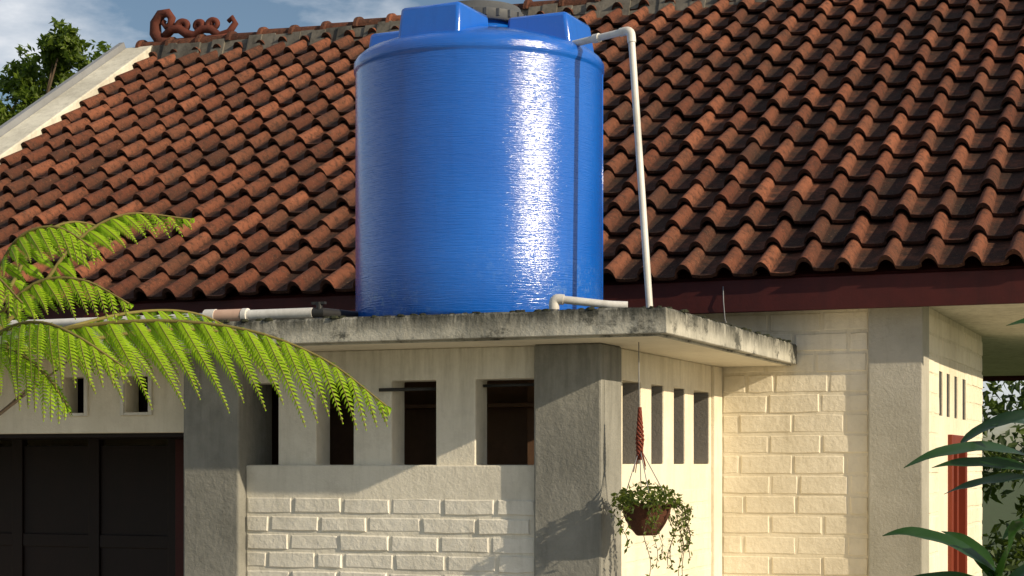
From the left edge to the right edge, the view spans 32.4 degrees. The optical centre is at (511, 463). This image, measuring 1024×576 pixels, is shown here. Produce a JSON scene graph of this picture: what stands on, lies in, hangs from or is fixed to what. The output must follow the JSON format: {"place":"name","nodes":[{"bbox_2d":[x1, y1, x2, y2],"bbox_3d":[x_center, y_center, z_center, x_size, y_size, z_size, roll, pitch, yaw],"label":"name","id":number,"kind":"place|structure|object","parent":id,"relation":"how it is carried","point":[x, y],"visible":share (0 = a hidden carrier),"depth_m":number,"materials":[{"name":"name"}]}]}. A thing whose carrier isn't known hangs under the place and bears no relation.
{"place":"outdoors","nodes":[
{"label":"outdoors","id":0,"kind":"place"},
{"bbox_2d":[0,377,174,575],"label":"garage folding doors","id":1,"kind":"structure","parent":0,"point":[96,507],"depth_m":9.49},
{"bbox_2d":[0,356,183,433],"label":"wall","id":2,"kind":"structure","parent":0,"point":[104,416],"depth_m":8.58,"materials":[{"name":"white paint"}]},
{"bbox_2d":[58,372,152,415],"bbox_3d":[-1.978,-0.338,8.554,0.535,0.205,0.014,0,0,22],"label":"window frame","id":3,"kind":"structure","parent":2,"relation":"attached to","point":[122,403],"depth_m":8.51,"materials":[{"name":"white paint"}]},
{"bbox_2d":[175,439,183,575],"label":"garage door post","id":4,"kind":"object","parent":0,"point":[179,507],"visible":0.49,"depth_m":9.16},
{"bbox_2d":[246,465,533,575],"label":"annex front dado","id":5,"kind":"object","parent":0,"point":[442,483],"visible":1,"depth_m":7.94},
{"bbox_2d":[247,497,533,575],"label":"annex front bricks","id":6,"kind":"object","parent":5,"relation":"attached to","point":[509,564],"visible":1,"depth_m":7.93,"materials":[{"name":"beige brick"}]},
{"bbox_2d":[272,380,533,464],"bbox_3d":[-0.524,0.625,8.647,1.500,2.250,0.169,0,0,22],"label":"annex shelf","id":7,"kind":"object","parent":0,"point":[529,405],"visible":0.04,"depth_m":8.43,"materials":[{"name":"brown wood"}]},
{"bbox_2d":[0,0,1023,471],"label":"sky","id":8,"kind":"structure","parent":0,"point":[22,22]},
{"bbox_2d":[711,366,721,575],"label":"annex end post","id":9,"kind":"object","parent":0,"point":[716,470],"visible":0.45,"depth_m":9.31,"materials":[{"name":"beige paint"}]},
{"bbox_2d":[982,472,1023,575],"bbox_3d":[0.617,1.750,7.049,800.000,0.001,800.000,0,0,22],"label":"ground","id":10,"kind":"structure","parent":0,"point":[993,512],"depth_m":63.51,"materials":[{"name":"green plant"}]},
{"bbox_2d":[0,16,110,125],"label":"background tree","id":11,"kind":"object","parent":10,"relation":"on","point":[63,50],"visible":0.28,"depth_m":30.00,"materials":[{"name":"green plant"}]},
{"bbox_2d":[0,309,867,575],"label":"front wall","id":12,"kind":"structure","parent":10,"relation":"on","point":[718,317],"depth_m":9.30,"materials":[{"name":"beige paint"}]},
{"bbox_2d":[723,311,867,575],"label":"wall bricks","id":13,"kind":"object","parent":12,"relation":"attached to","point":[782,464],"depth_m":9.27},
{"bbox_2d":[930,304,1023,375],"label":"eave soffit","id":14,"kind":"structure","parent":12,"relation":"on","point":[1003,348],"depth_m":11.03,"materials":[{"name":"white paint"}]},
{"bbox_2d":[868,307,928,575],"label":"corner pilaster","id":15,"kind":"object","parent":10,"relation":"on","point":[898,397],"visible":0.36,"depth_m":9.06,"materials":[{"name":"beige paint"}]},
{"bbox_2d":[929,307,981,575],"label":"side wall","id":16,"kind":"structure","parent":10,"relation":"on","point":[951,424],"depth_m":9.91,"materials":[{"name":"beige paint"}]},
{"bbox_2d":[939,372,964,419],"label":"side vent louvres","id":17,"kind":"object","parent":16,"relation":"attached to","point":[963,399],"visible":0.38,"depth_m":10.27,"materials":[{"name":"beige paint"}]},
{"bbox_2d":[929,314,982,575],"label":"side wall bricks","id":18,"kind":"object","parent":16,"relation":"attached to","point":[946,331],"visible":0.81,"depth_m":10.36,"materials":[{"name":"beige brick"}]},
{"bbox_2d":[948,434,966,573],"bbox_3d":[2.565,0.291,10.275,0.100,0.917,0.665,0,0,22],"label":"side window frame","id":19,"kind":"object","parent":16,"relation":"attached to","point":[957,515],"visible":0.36,"depth_m":10.24,"materials":[{"name":"red paint"}]},
{"bbox_2d":[982,381,1023,575],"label":"hedge","id":20,"kind":"object","parent":10,"relation":"on","point":[996,408],"visible":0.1,"depth_m":18.62,"materials":[{"name":"green plant"}]},
{"bbox_2d":[996,496,1023,573],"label":"shrub","id":21,"kind":"object","parent":10,"relation":"on","point":[1012,566],"visible":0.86,"depth_m":12.36,"materials":[{"name":"green plant"}]},
{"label":"yard pavement","id":22,"kind":"structure","parent":0,"visible":0},
{"bbox_2d":[0,433,183,439],"bbox_3d":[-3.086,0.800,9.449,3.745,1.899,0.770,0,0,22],"label":"garage door head","id":23,"kind":"object","parent":22,"relation":"on","point":[111,436],"depth_m":8.77},
{"bbox_2d":[0,212,391,430],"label":"tree fern","id":24,"kind":"object","parent":22,"relation":"on","point":[36,340],"visible":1,"depth_m":5.81,"materials":[{"name":"green plant"}]},
{"bbox_2d":[184,352,271,575],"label":"pillar","id":25,"kind":"structure","parent":22,"relation":"on","point":[223,448],"depth_m":8.21,"materials":[{"name":"grey concrete"}]},
{"bbox_2d":[249,346,533,464],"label":"annex front wall","id":26,"kind":"structure","parent":22,"relation":"on","point":[460,377],"depth_m":7.96,"materials":[{"name":"white paint"}]},
{"bbox_2d":[379,383,533,391],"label":"window rods","id":27,"kind":"object","parent":26,"relation":"attached to","point":[434,388],"depth_m":7.94,"materials":[{"name":"black metal"}]},
{"bbox_2d":[272,380,526,464],"bbox_3d":[-0.666,0.618,8.559,1.700,2.265,0.540,0,0,22],"label":"annex partition","id":28,"kind":"object","parent":22,"relation":"on","point":[506,436],"depth_m":8.70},
{"bbox_2d":[0,307,796,363],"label":"flat roof slab","id":29,"kind":"structure","parent":28,"relation":"on","point":[616,321],"depth_m":7.43,"materials":[{"name":"concrete"}]},
{"bbox_2d":[8,301,357,327],"bbox_3d":[-2.603,-0.678,8.597,4.072,0.086,0.308,0,0,22],"label":"roof water pipe","id":30,"kind":"object","parent":29,"relation":"on","point":[319,311],"visible":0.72,"depth_m":7.88,"materials":[{"name":"white plastic"}]},
{"bbox_2d":[3,336,784,366],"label":"annex soffit","id":31,"kind":"structure","parent":29,"relation":"attached to","point":[666,347],"depth_m":7.84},
{"bbox_2d":[608,342,693,575],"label":"hanging planter","id":32,"kind":"object","parent":31,"relation":"hanging from","point":[650,516],"visible":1,"depth_m":7.36,"materials":[{"name":"leaf"},{"name":"red rope"},{"name":"terracotta"}]},
{"bbox_2d":[14,334,790,365],"bbox_3d":[-1.832,-0.521,9.322,6.170,0.008,2.360,0,0,22],"label":"slab drip groove","id":33,"kind":"object","parent":29,"relation":"attached to","point":[641,335],"visible":0.83,"depth_m":7.47,"materials":[{"name":"concrete"}]},
{"bbox_2d":[28,306,790,341],"bbox_3d":[-0.484,-0.635,7.836,4.204,0.014,1.862,0,0,-9],"label":"slab moss","id":34,"kind":"object","parent":29,"relation":"on","point":[537,310],"visible":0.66,"depth_m":7.58,"materials":[{"name":"plant"}]},
{"bbox_2d":[354,0,603,316],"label":"water tank","id":35,"kind":"object","parent":29,"relation":"on","point":[478,155],"visible":0.88,"depth_m":7.60,"materials":[{"name":"blue plastic"}]},
{"bbox_2d":[549,294,627,310],"bbox_3d":[0.314,-0.670,7.261,0.330,0.068,0.044,0,0,11],"label":"outlet water pipe","id":36,"kind":"object","parent":29,"relation":"on","point":[556,301],"visible":0.96,"depth_m":7.25,"materials":[{"name":"white plastic"}]},
{"bbox_2d":[572,27,652,306],"bbox_3d":[0.437,-1.258,7.635,0.457,1.256,0.049,0,0,42],"label":"inlet water pipe","id":37,"kind":"object","parent":29,"relation":"on","point":[629,32],"visible":0.85,"depth_m":7.53,"materials":[{"name":"white plastic"}]},
{"bbox_2d":[723,286,726,322],"bbox_3d":[1.150,-0.780,9.244,0.028,0.300,0.130,0,0,44],"label":"loose cable","id":38,"kind":"object","parent":29,"relation":"on","point":[723,305],"visible":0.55,"depth_m":9.20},
{"bbox_2d":[534,343,620,575],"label":"corner pillar","id":39,"kind":"structure","parent":22,"relation":"on","point":[577,434],"depth_m":7.58,"materials":[{"name":"grey concrete"}]},
{"bbox_2d":[621,348,710,575],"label":"annex side wall","id":40,"kind":"structure","parent":22,"relation":"on","point":[668,375],"depth_m":8.56,"materials":[{"name":"beige paint"}]},
{"bbox_2d":[622,383,707,462],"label":"annex slot reveals","id":41,"kind":"object","parent":40,"relation":"in","point":[630,398],"visible":0.57,"depth_m":8.49,"materials":[{"name":"grey paint"}]},
{"bbox_2d":[621,488,710,575],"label":"annex side bricks","id":42,"kind":"object","parent":40,"relation":"attached to","point":[633,554],"visible":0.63,"depth_m":8.68,"materials":[{"name":"beige brick"}]},
{"bbox_2d":[882,318,1023,575],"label":"ginger plant","id":43,"kind":"object","parent":22,"relation":"on","point":[977,552],"visible":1,"depth_m":4.98,"materials":[{"name":"green plant"}]},
{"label":"gable walls","id":44,"kind":"object","parent":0,"visible":0},
{"bbox_2d":[0,46,150,158],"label":"verge parapet","id":45,"kind":"structure","parent":44,"relation":"on","point":[59,106],"depth_m":14.24,"materials":[{"name":"paint"}]},
{"bbox_2d":[0,42,125,136],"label":"verge flashing","id":46,"kind":"object","parent":45,"relation":"attached to","point":[50,96],"visible":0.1,"depth_m":14.43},
{"bbox_2d":[0,0,1023,308],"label":"roof deck","id":47,"kind":"structure","parent":44,"relation":"on","point":[888,266],"depth_m":10.01,"materials":[{"name":"black"}]},
{"bbox_2d":[149,0,801,59],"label":"ridge mortar","id":48,"kind":"object","parent":47,"relation":"on","point":[603,7],"visible":0.34,"depth_m":14.44,"materials":[{"name":"grey concrete"}]},
{"bbox_2d":[149,9,237,41],"bbox_3d":[-2.736,-3.762,15.136,0.874,0.357,0.110,0,0,22],"label":"ridge scroll ornament","id":49,"kind":"object","parent":48,"relation":"on","point":[182,26],"visible":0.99,"depth_m":15.16,"materials":[{"name":"ceramic"}]},
{"bbox_2d":[135,0,600,47],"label":"ridge tiles","id":50,"kind":"object","parent":48,"relation":"on","point":[357,22],"visible":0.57,"depth_m":14.65,"materials":[{"name":"ceramic"}]},
{"bbox_2d":[0,0,1023,305],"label":"roof tiles front","id":51,"kind":"object","parent":47,"relation":"on","point":[136,138],"visible":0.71,"depth_m":11.21,"materials":[{"name":"brown tile"}]},
{"bbox_2d":[4,269,1023,319],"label":"front fascia","id":52,"kind":"structure","parent":47,"relation":"attached to","point":[962,288],"depth_m":9.09,"materials":[{"name":"brown wood"}]},
{"bbox_2d":[983,375,1023,380],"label":"back fascia","id":53,"kind":"structure","parent":47,"relation":"attached to","point":[1003,378],"depth_m":16.57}
]}

